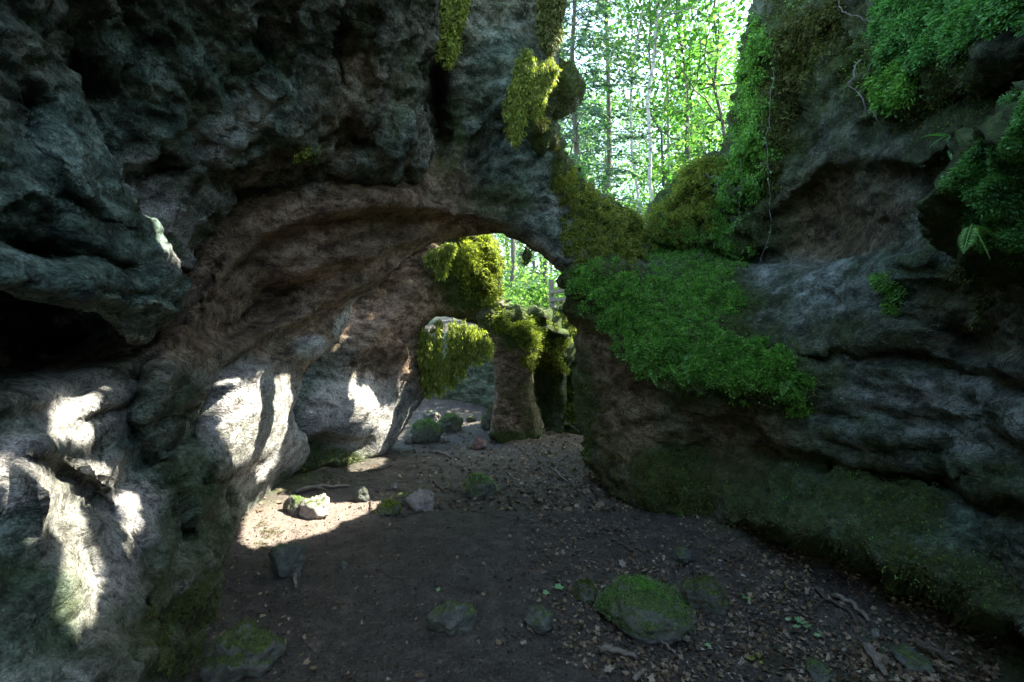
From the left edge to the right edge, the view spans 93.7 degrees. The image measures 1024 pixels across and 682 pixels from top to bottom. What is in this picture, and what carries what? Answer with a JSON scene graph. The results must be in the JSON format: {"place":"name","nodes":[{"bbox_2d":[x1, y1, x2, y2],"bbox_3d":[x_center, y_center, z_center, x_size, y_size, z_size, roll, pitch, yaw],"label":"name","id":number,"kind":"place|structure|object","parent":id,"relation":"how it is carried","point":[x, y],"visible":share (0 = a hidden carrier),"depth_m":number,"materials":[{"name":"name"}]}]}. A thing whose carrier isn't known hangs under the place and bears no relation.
{"place":"outdoors","nodes":[
{"label":"outdoors","id":0,"kind":"place"},
{"bbox_2d":[59,0,440,272],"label":"cave ceiling","id":1,"kind":"structure","parent":0,"point":[204,112],"depth_m":2.63,"materials":[{"name":"stone"}]},
{"bbox_2d":[289,143,328,165],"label":"moss cushion","id":2,"kind":"object","parent":1,"relation":"attached to","point":[305,154],"visible":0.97,"depth_m":3.16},
{"bbox_2d":[184,286,1023,681],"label":"ground","id":3,"kind":"structure","parent":0,"point":[456,518],"depth_m":2.94,"materials":[{"name":"soil"}]},
{"bbox_2d":[195,614,286,681],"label":"boulder","id":4,"kind":"object","parent":3,"relation":"on","point":[236,652],"visible":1,"depth_m":2.15,"materials":[{"name":"stone"}]},
{"bbox_2d":[249,509,283,551],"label":"ground moss","id":5,"kind":"object","parent":3,"relation":"on","point":[268,535],"visible":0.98,"depth_m":3.56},
{"bbox_2d":[268,543,305,578],"bbox_3d":[-1.418,1.411,3.027,0.220,0.305,0.186,0,0,-24],"label":"stone","id":6,"kind":"object","parent":3,"relation":"on","point":[288,560],"visible":0.76,"depth_m":2.97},
{"bbox_2d":[283,495,303,516],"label":"stone","id":7,"kind":"object","parent":3,"relation":"on","point":[291,504],"visible":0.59,"depth_m":3.93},
{"bbox_2d":[299,493,329,518],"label":"stone","id":8,"kind":"object","parent":3,"relation":"on","point":[315,507],"visible":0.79,"depth_m":3.91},
{"bbox_2d":[288,466,351,491],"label":"ground moss","id":9,"kind":"object","parent":3,"relation":"on","point":[321,479],"visible":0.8,"depth_m":4.90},
{"bbox_2d":[295,481,348,493],"bbox_3d":[-1.807,1.412,4.610,0.205,0.111,0.528,0,0,26],"label":"stick","id":10,"kind":"object","parent":3,"relation":"on","point":[306,488],"visible":1,"depth_m":4.54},
{"bbox_2d":[0,0,651,681],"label":"rock arch","id":11,"kind":"object","parent":3,"relation":"on","point":[134,480],"visible":0.63,"depth_m":2.97,"materials":[{"name":"stone"}]},
{"bbox_2d":[0,0,192,345],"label":"rock overhang","id":12,"kind":"object","parent":11,"relation":"attached to","point":[79,230],"visible":1,"depth_m":1.58,"materials":[{"name":"stone"}]},
{"bbox_2d":[132,552,227,681],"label":"moss cushion","id":13,"kind":"object","parent":11,"relation":"attached to","point":[191,598],"visible":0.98,"depth_m":2.26,"materials":[{"name":"plant"}]},
{"bbox_2d":[432,0,471,72],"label":"hanging moss","id":14,"kind":"object","parent":11,"relation":"hanging from","point":[453,15],"visible":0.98,"depth_m":3.94,"materials":[{"name":"plant"}]},
{"bbox_2d":[520,246,532,267],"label":"hanging moss","id":15,"kind":"object","parent":11,"relation":"hanging from","point":[526,255],"visible":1,"depth_m":5.29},
{"bbox_2d":[501,47,562,148],"bbox_3d":[0.177,-2.131,4.197,0.547,0.925,0.238,0,0,0],"label":"hanging moss","id":16,"kind":"object","parent":11,"relation":"hanging from","point":[533,82],"visible":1,"depth_m":4.14,"materials":[{"name":"plant"}]},
{"bbox_2d":[533,0,566,58],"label":"hanging moss","id":17,"kind":"object","parent":11,"relation":"hanging from","point":[549,16],"visible":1,"depth_m":4.24,"materials":[{"name":"plant"}]},
{"bbox_2d":[523,57,585,155],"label":"square moss block","id":18,"kind":"structure","parent":11,"relation":"attached to","point":[572,72],"depth_m":4.93,"materials":[{"name":"plant"}]},
{"bbox_2d":[534,61,586,146],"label":"moss cushion","id":19,"kind":"object","parent":18,"relation":"attached to","point":[557,107],"visible":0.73,"depth_m":4.90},
{"bbox_2d":[548,133,572,206],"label":"moss cushion","id":20,"kind":"object","parent":11,"relation":"attached to","point":[558,150],"visible":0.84,"depth_m":5.13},
{"bbox_2d":[570,140,607,184],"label":"shrub","id":21,"kind":"object","parent":11,"relation":"on","point":[587,172],"visible":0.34,"depth_m":5.79,"materials":[{"name":"green plant"}]},
{"bbox_2d":[549,162,655,266],"bbox_3d":[1.215,-1.263,5.545,1.823,1.474,0.619,0,0,-34],"label":"moss cushion","id":22,"kind":"object","parent":11,"relation":"attached to","point":[589,218],"visible":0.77,"depth_m":5.26,"materials":[{"name":"plant"}]},
{"bbox_2d":[353,485,369,501],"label":"stone","id":23,"kind":"object","parent":3,"relation":"on","point":[360,493],"visible":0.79,"depth_m":4.46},
{"bbox_2d":[375,497,401,516],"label":"stone","id":24,"kind":"object","parent":3,"relation":"on","point":[389,507],"visible":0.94,"depth_m":4.12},
{"bbox_2d":[293,234,504,473],"bbox_3d":[-1.276,0.010,6.630,4.157,4.022,1.402,0,0,-40],"label":"rock arch","id":25,"kind":"object","parent":3,"relation":"on","point":[361,397],"visible":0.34,"depth_m":5.87,"materials":[{"name":"stone"}]},
{"bbox_2d":[422,242,457,282],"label":"hanging moss","id":26,"kind":"object","parent":25,"relation":"hanging from","point":[438,259],"visible":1,"depth_m":5.95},
{"bbox_2d":[416,317,495,399],"bbox_3d":[-0.818,0.254,6.552,1.219,1.164,0.373,0,0,0],"label":"hanging moss","id":27,"kind":"object","parent":25,"relation":"hanging from","point":[472,345],"visible":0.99,"depth_m":6.48,"materials":[{"name":"plant"}]},
{"bbox_2d":[441,234,511,309],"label":"moss cushion","id":28,"kind":"object","parent":25,"relation":"attached to","point":[490,261],"visible":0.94,"depth_m":6.70,"materials":[{"name":"plant"}]},
{"bbox_2d":[392,492,408,505],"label":"stone","id":29,"kind":"object","parent":3,"relation":"on","point":[400,497],"visible":0.52,"depth_m":4.42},
{"bbox_2d":[406,487,434,511],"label":"stone","id":30,"kind":"object","parent":3,"relation":"on","point":[421,498],"visible":0.8,"depth_m":4.26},
{"bbox_2d":[409,416,444,443],"bbox_3d":[-1.302,1.377,7.316,0.551,0.449,0.433,0,0,-21],"label":"stone","id":31,"kind":"object","parent":3,"relation":"on","point":[426,430],"visible":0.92,"depth_m":7.20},
{"bbox_2d":[419,410,440,421],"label":"stone","id":32,"kind":"object","parent":3,"relation":"on","point":[434,415],"visible":0.57,"depth_m":8.28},
{"bbox_2d":[249,411,641,511],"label":"leaf litter","id":33,"kind":"object","parent":3,"relation":"on","point":[599,503],"visible":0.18,"depth_m":5.04,"materials":[{"name":"plant"}]},
{"bbox_2d":[438,412,462,432],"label":"stone","id":34,"kind":"object","parent":3,"relation":"on","point":[451,422],"visible":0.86,"depth_m":7.87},
{"bbox_2d":[426,599,476,635],"bbox_3d":[-0.306,1.425,2.449,0.197,0.170,0.201,0,0,32],"label":"stone","id":35,"kind":"object","parent":3,"relation":"on","point":[452,617],"visible":0.94,"depth_m":2.42,"materials":[{"name":"stone"}]},
{"bbox_2d":[430,332,493,408],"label":"cave wall","id":36,"kind":"structure","parent":3,"relation":"on","point":[477,387],"depth_m":10.66,"materials":[{"name":"stone"}]},
{"bbox_2d":[471,436,486,449],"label":"stone","id":37,"kind":"object","parent":3,"relation":"on","point":[478,443],"visible":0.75,"depth_m":6.75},
{"bbox_2d":[464,472,497,499],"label":"stone","id":38,"kind":"object","parent":3,"relation":"on","point":[479,485],"visible":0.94,"depth_m":4.83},
{"bbox_2d":[479,407,492,430],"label":"stone","id":39,"kind":"object","parent":3,"relation":"on","point":[485,424],"visible":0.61,"depth_m":7.97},
{"bbox_2d":[475,299,545,443],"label":"mossy stone pillar","id":40,"kind":"structure","parent":3,"relation":"on","point":[505,361],"depth_m":7.10,"materials":[{"name":"stone"}]},
{"bbox_2d":[476,306,573,379],"bbox_3d":[0.397,0.085,7.508,0.686,1.198,2.122,0,0,40],"label":"moss cushion","id":41,"kind":"object","parent":40,"relation":"on","point":[518,333],"visible":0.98,"depth_m":7.10,"materials":[{"name":"plant"}]},
{"bbox_2d":[492,359,565,439],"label":"moss cushion","id":42,"kind":"object","parent":40,"relation":"attached to","point":[514,395],"visible":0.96,"depth_m":7.14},
{"bbox_2d":[499,235,537,303],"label":"shrub","id":43,"kind":"object","parent":3,"relation":"on","point":[503,245],"visible":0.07,"depth_m":17.78,"materials":[{"name":"green plant"}]},
{"bbox_2d":[502,276,535,307],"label":"shrub","id":44,"kind":"object","parent":3,"relation":"on","point":[515,298],"visible":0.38,"depth_m":12.92,"materials":[{"name":"green plant"}]},
{"bbox_2d":[502,250,548,307],"bbox_3d":[-0.064,-1.434,16.005,2.918,3.127,2.460,0,0,13],"label":"shrub","id":45,"kind":"object","parent":3,"relation":"on","point":[514,285],"visible":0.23,"depth_m":15.82,"materials":[{"name":"green plant"}]},
{"bbox_2d":[503,244,565,309],"bbox_3d":[0.909,-1.525,15.927,3.712,3.979,3.129,0,0,43],"label":"shrub","id":46,"kind":"object","parent":3,"relation":"on","point":[538,293],"visible":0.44,"depth_m":15.77,"materials":[{"name":"green plant"}]},
{"bbox_2d":[524,604,552,635],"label":"stone","id":47,"kind":"object","parent":3,"relation":"on","point":[538,619],"visible":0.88,"depth_m":2.49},
{"bbox_2d":[495,25,594,306],"bbox_3d":[0.984,-7.132,18.172,5.468,12.284,5.463,0,0,-39],"label":"spruce tree","id":48,"kind":"object","parent":3,"relation":"on","point":[541,273],"visible":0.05,"depth_m":17.86,"materials":[{"name":"green plant"}]},
{"bbox_2d":[518,304,575,433],"bbox_3d":[0.495,0.613,8.313,1.188,2.426,1.829,0,0,0],"label":"mossy shoulder rock","id":49,"kind":"object","parent":3,"relation":"on","point":[554,392],"visible":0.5,"depth_m":7.91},
{"bbox_2d":[496,13,601,272],"bbox_3d":[1.018,-8.262,19.485,7.235,13.924,4.967,0,0,29],"label":"beech tree","id":50,"kind":"object","parent":3,"relation":"on","point":[533,263],"visible":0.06,"depth_m":20.32,"materials":[{"name":"green plant"}]},
{"bbox_2d":[494,147,606,298],"bbox_3d":[-0.063,-7.507,15.525,6.457,13.645,6.247,0,0,0],"label":"beech tree","id":51,"kind":"object","parent":3,"relation":"on","point":[513,256],"depth_m":16.06,"materials":[{"name":"grey plant"}]},
{"bbox_2d":[549,279,565,307],"bbox_3d":[1.478,-1.032,12.715,1.021,1.202,0.222,0,0,6],"label":"wooden fence","id":52,"kind":"object","parent":3,"relation":"on","point":[552,292],"visible":0.45,"depth_m":12.70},
{"bbox_2d":[515,0,604,304],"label":"spruce tree","id":53,"kind":"object","parent":3,"relation":"on","point":[564,130],"visible":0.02,"depth_m":19.89,"materials":[{"name":"green plant"}]},
{"bbox_2d":[540,300,583,434],"bbox_3d":[1.058,0.639,9.004,1.619,2.960,2.894,0,0,0],"label":"mossy bank rock","id":54,"kind":"object","parent":3,"relation":"on","point":[546,407],"visible":0.12,"depth_m":8.15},
{"bbox_2d":[557,362,578,434],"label":"moss cushion","id":55,"kind":"object","parent":54,"relation":"attached to","point":[569,392],"visible":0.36,"depth_m":8.04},
{"bbox_2d":[572,578,598,603],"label":"stone","id":56,"kind":"object","parent":3,"relation":"on","point":[585,591],"visible":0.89,"depth_m":2.77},
{"bbox_2d":[541,57,643,289],"bbox_3d":[2.130,-4.863,15.004,4.338,8.090,3.921,0,0,42],"label":"beech tree","id":57,"kind":"object","parent":3,"relation":"on","point":[572,144],"visible":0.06,"depth_m":14.76,"materials":[{"name":"green plant"}]},
{"bbox_2d":[198,425,1003,681],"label":"twig debris","id":58,"kind":"object","parent":3,"relation":"on","point":[552,612],"visible":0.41,"depth_m":2.53,"materials":[{"name":"brown plant"}]},
{"bbox_2d":[588,167,620,198],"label":"shrub","id":59,"kind":"object","parent":3,"relation":"on","point":[617,179],"visible":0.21,"depth_m":5.93,"materials":[{"name":"green plant"}]},
{"bbox_2d":[209,415,1002,681],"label":"leaf litter","id":60,"kind":"object","parent":3,"relation":"on","point":[886,661],"visible":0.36,"depth_m":2.44,"materials":[{"name":"plant"}]},
{"bbox_2d":[558,0,653,219],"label":"spruce tree","id":61,"kind":"object","parent":3,"relation":"on","point":[576,115],"visible":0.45,"depth_m":10.16,"materials":[{"name":"green plant"}]},
{"bbox_2d":[568,61,646,208],"bbox_3d":[6.595,-11.165,33.780,9.291,15.537,9.218,0,0,0],"label":"beech tree","id":62,"kind":"object","parent":3,"relation":"on","point":[614,159],"visible":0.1,"depth_m":33.79,"materials":[{"name":"green plant"}]},
{"bbox_2d":[598,644,638,660],"bbox_3d":[0.505,1.474,2.280,0.188,0.050,0.032,0,0,15],"label":"stick","id":63,"kind":"object","parent":3,"relation":"on","point":[609,648],"visible":1,"depth_m":2.27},
{"bbox_2d":[560,0,683,193],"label":"spruce tree","id":64,"kind":"object","parent":3,"relation":"on","point":[609,109],"visible":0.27,"depth_m":13.00,"materials":[{"name":"green plant"}]},
{"bbox_2d":[597,169,655,225],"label":"sapling","id":65,"kind":"object","parent":3,"relation":"on","point":[623,191],"visible":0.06,"depth_m":11.84,"materials":[{"name":"green plant"}]},
{"bbox_2d":[560,0,698,214],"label":"birch tree","id":66,"kind":"object","parent":3,"relation":"on","point":[627,68],"visible":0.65,"depth_m":10.53,"materials":[{"name":"green plant"}]},
{"bbox_2d":[614,157,645,220],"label":"beech tree","id":67,"kind":"object","parent":3,"relation":"on","point":[629,186],"visible":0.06,"depth_m":58.12,"materials":[{"name":"green plant"}]},
{"bbox_2d":[590,572,697,645],"bbox_3d":[0.696,1.436,2.606,0.539,0.342,0.512,0,0,0],"label":"boulder","id":68,"kind":"object","parent":3,"relation":"on","point":[637,609],"visible":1,"depth_m":2.47,"materials":[{"name":"stone"}]},
{"bbox_2d":[612,82,675,216],"bbox_3d":[9.955,-11.202,35.414,7.421,14.782,8.257,0,0,-43],"label":"beech tree","id":69,"kind":"object","parent":3,"relation":"on","point":[644,159],"visible":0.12,"depth_m":35.73,"materials":[{"name":"green plant"}]},
{"bbox_2d":[563,0,746,183],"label":"maple tree","id":70,"kind":"object","parent":3,"relation":"on","point":[653,86],"visible":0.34,"depth_m":11.24,"materials":[{"name":"green plant"}]},
{"bbox_2d":[618,92,705,207],"bbox_3d":[13.322,-11.979,38.241,8.967,16.053,8.059,0,0,-21],"label":"beech tree","id":71,"kind":"object","parent":3,"relation":"on","point":[665,124],"visible":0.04,"depth_m":37.99,"materials":[{"name":"green plant"}]},
{"bbox_2d":[598,0,726,200],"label":"birch tree","id":72,"kind":"object","parent":3,"relation":"on","point":[657,33],"visible":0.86,"depth_m":9.60,"materials":[{"name":"green plant"}]},
{"bbox_2d":[573,0,752,211],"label":"maple tree","id":73,"kind":"object","parent":3,"relation":"on","point":[694,49],"visible":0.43,"depth_m":10.55,"materials":[{"name":"green plant"}]},
{"bbox_2d":[603,0,736,204],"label":"sapling","id":74,"kind":"object","parent":3,"relation":"on","point":[679,162],"visible":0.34,"depth_m":11.32,"materials":[{"name":"green plant"}]},
{"bbox_2d":[672,546,693,564],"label":"stone","id":75,"kind":"object","parent":3,"relation":"on","point":[682,554],"visible":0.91,"depth_m":3.25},
{"bbox_2d":[645,0,720,180],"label":"birch tree","id":76,"kind":"object","parent":3,"relation":"on","point":[668,133],"visible":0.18,"depth_m":12.07,"materials":[{"name":"green plant"}]},
{"bbox_2d":[628,9,738,205],"bbox_3d":[10.284,-9.978,26.300,7.474,14.887,8.316,0,0,-26],"label":"beech tree","id":77,"kind":"object","parent":3,"relation":"on","point":[707,114],"visible":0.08,"depth_m":26.53,"materials":[{"name":"green plant"}]},
{"bbox_2d":[647,0,741,198],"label":"beech tree","id":78,"kind":"object","parent":3,"relation":"on","point":[728,75],"visible":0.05,"depth_m":29.24,"materials":[{"name":"green plant"}]},
{"bbox_2d":[679,572,730,615],"bbox_3d":[1.110,1.467,2.767,0.279,0.257,0.234,0,0,0],"label":"stone","id":79,"kind":"object","parent":3,"relation":"on","point":[707,593],"visible":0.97,"depth_m":2.72,"materials":[{"name":"stone"}]},
{"bbox_2d":[692,44,741,155],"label":"sapling","id":80,"kind":"object","parent":3,"relation":"on","point":[731,79],"visible":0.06,"depth_m":13.13,"materials":[{"name":"green plant"}]},
{"bbox_2d":[702,13,747,102],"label":"beech tree","id":81,"kind":"object","parent":3,"relation":"on","point":[733,85],"visible":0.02,"depth_m":26.58,"materials":[{"name":"green plant"}]},
{"bbox_2d":[556,0,1023,650],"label":"cave wall","id":82,"kind":"structure","parent":3,"relation":"on","point":[914,424],"depth_m":3.17,"materials":[{"name":"stone"}]},
{"bbox_2d":[564,256,693,381],"bbox_3d":[1.186,-0.268,4.598,1.047,1.279,1.260,0,0,-19],"label":"moss cushion","id":83,"kind":"object","parent":82,"relation":"on","point":[610,306],"visible":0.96,"depth_m":4.55,"materials":[{"name":"plant"}]},
{"bbox_2d":[583,374,721,518],"bbox_3d":[1.175,1.005,4.379,1.518,1.350,0.500,0,0,42],"label":"moss cushion","id":84,"kind":"object","parent":82,"relation":"attached to","point":[677,491],"visible":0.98,"depth_m":4.19,"materials":[{"name":"plant"}]},
{"bbox_2d":[639,139,738,249],"bbox_3d":[2.054,-1.672,5.709,0.519,1.255,1.797,0,0,-29],"label":"moss cushion","id":85,"kind":"object","parent":82,"relation":"on","point":[677,216],"visible":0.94,"depth_m":5.55,"materials":[{"name":"plant"}]},
{"bbox_2d":[631,219,758,294],"bbox_3d":[1.927,-0.946,5.383,1.421,1.076,1.436,0,0,0],"label":"moss cushion","id":86,"kind":"object","parent":82,"relation":"attached to","point":[677,255],"visible":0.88,"depth_m":5.37,"materials":[{"name":"plant"}]},
{"bbox_2d":[675,337,716,382],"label":"fern","id":87,"kind":"object","parent":82,"relation":"attached to","point":[678,340],"visible":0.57,"depth_m":3.95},
{"bbox_2d":[666,120,728,163],"bbox_3d":[2.268,-2.321,5.583,0.854,0.676,0.403,0,0,31],"label":"shrub","id":88,"kind":"object","parent":82,"relation":"on","point":[707,147],"visible":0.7,"depth_m":5.60,"materials":[{"name":"green plant"}]},
{"bbox_2d":[653,275,748,338],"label":"moss cushion","id":89,"kind":"object","parent":82,"relation":"attached to","point":[694,295],"visible":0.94,"depth_m":4.61,"materials":[{"name":"plant"}]},
{"bbox_2d":[657,320,816,420],"bbox_3d":[1.852,0.193,3.897,1.204,0.780,0.743,0,0,43],"label":"moss cushion","id":90,"kind":"object","parent":82,"relation":"on","point":[725,369],"visible":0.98,"depth_m":3.71,"materials":[{"name":"plant"}]},
{"bbox_2d":[706,11,785,240],"bbox_3d":[2.311,-2.110,4.761,0.404,2.041,1.221,0,0,4],"label":"hanging moss","id":91,"kind":"object","parent":82,"relation":"hanging from","point":[747,148],"visible":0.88,"depth_m":4.60,"materials":[{"name":"plant"}]},
{"bbox_2d":[720,171,747,202],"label":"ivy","id":92,"kind":"object","parent":91,"relation":"attached to","point":[730,193],"visible":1,"depth_m":4.68,"materials":[{"name":"green plant"}]},
{"bbox_2d":[752,59,774,274],"bbox_3d":[2.201,-1.774,4.129,0.119,2.490,0.673,0,0,38],"label":"vine","id":93,"kind":"object","parent":82,"relation":"hanging from","point":[767,159],"visible":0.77,"depth_m":4.13,"materials":[{"name":"brown plant"}]},
{"bbox_2d":[755,0,848,193],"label":"hanging moss","id":94,"kind":"object","parent":82,"relation":"hanging from","point":[812,48],"visible":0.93,"depth_m":4.09,"materials":[{"name":"plant"}]},
{"bbox_2d":[847,60,885,125],"bbox_3d":[2.199,-1.546,2.968,0.225,0.438,0.082,0,0,18],"label":"root","id":95,"kind":"object","parent":82,"relation":"attached to","point":[859,93],"visible":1,"depth_m":2.97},
{"bbox_2d":[808,490,947,581],"bbox_3d":[1.900,0.995,2.639,0.335,0.275,0.934,0,0,0],"label":"moss cushion","id":96,"kind":"object","parent":82,"relation":"on","point":[902,543],"visible":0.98,"depth_m":2.47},
{"bbox_2d":[867,266,908,318],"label":"moss cushion","id":97,"kind":"object","parent":82,"relation":"attached to","point":[874,284],"visible":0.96,"depth_m":2.98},
{"bbox_2d":[855,40,921,117],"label":"moss cushion","id":98,"kind":"object","parent":82,"relation":"attached to","point":[885,95],"visible":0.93,"depth_m":2.82,"materials":[{"name":"plant"}]},
{"bbox_2d":[862,0,1023,82],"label":"moss cushion","id":99,"kind":"object","parent":82,"relation":"attached to","point":[974,22],"visible":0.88,"depth_m":2.48,"materials":[{"name":"plant"}]},
{"bbox_2d":[927,0,977,25],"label":"fern","id":100,"kind":"object","parent":82,"relation":"attached to","point":[956,10],"visible":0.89,"depth_m":2.16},
{"bbox_2d":[914,80,1023,288],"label":"moss boulder","id":101,"kind":"object","parent":82,"relation":"attached to","point":[939,216],"visible":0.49,"depth_m":1.93,"materials":[{"name":"stone"}]},
{"bbox_2d":[957,223,996,259],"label":"fern","id":102,"kind":"object","parent":101,"relation":"hanging from","point":[976,231],"visible":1,"depth_m":1.76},
{"bbox_2d":[935,88,1023,267],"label":"moss cushion","id":103,"kind":"object","parent":101,"relation":"on","point":[982,196],"visible":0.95,"depth_m":1.71,"materials":[{"name":"plant"}]},
{"bbox_2d":[941,260,1006,330],"bbox_3d":[2.290,-0.351,2.378,0.220,0.612,0.538,0,0,27],"label":"hanging moss","id":104,"kind":"object","parent":82,"relation":"hanging from","point":[982,302],"visible":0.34,"depth_m":2.35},
{"bbox_2d":[785,616,823,636],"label":"leafy sprig","id":105,"kind":"object","parent":3,"relation":"on","point":[797,619],"visible":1,"depth_m":2.48,"materials":[{"name":"green plant"}]},
{"bbox_2d":[806,657,832,681],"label":"stone","id":106,"kind":"object","parent":3,"relation":"on","point":[818,669],"visible":0.99,"depth_m":2.17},
{"bbox_2d":[813,583,858,625],"bbox_3d":[1.730,1.414,2.585,0.142,0.067,0.370,0,0,-13],"label":"stick","id":107,"kind":"object","parent":3,"relation":"on","point":[822,594],"visible":1,"depth_m":2.59,"materials":[{"name":"wood"}]},
{"bbox_2d":[830,592,870,621],"bbox_3d":[1.794,1.402,2.543,0.037,0.059,0.279,0,0,-2],"label":"stick","id":108,"kind":"object","parent":3,"relation":"on","point":[841,597],"visible":1,"depth_m":2.54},
{"bbox_2d":[861,641,889,676],"bbox_3d":[1.638,1.431,2.168,0.048,0.069,0.186,0,0,15],"label":"stick","id":109,"kind":"object","parent":3,"relation":"on","point":[870,651],"visible":1,"depth_m":2.15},
{"bbox_2d":[888,644,935,672],"bbox_3d":[1.782,1.424,2.147,0.135,0.073,0.152,0,0,0],"label":"stone","id":110,"kind":"object","parent":3,"relation":"on","point":[907,657],"visible":0.98,"depth_m":2.12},
{"bbox_2d":[915,640,961,665],"bbox_3d":[1.898,1.394,2.144,0.050,0.048,0.162,0,0,-27],"label":"stick","id":111,"kind":"object","parent":3,"relation":"on","point":[923,645],"visible":1,"depth_m":2.15,"materials":[{"name":"wood"}]},
{"bbox_2d":[498,0,752,285],"label":"sky","id":112,"kind":"structure","parent":0,"point":[644,70],"materials":[{"name":"white"}]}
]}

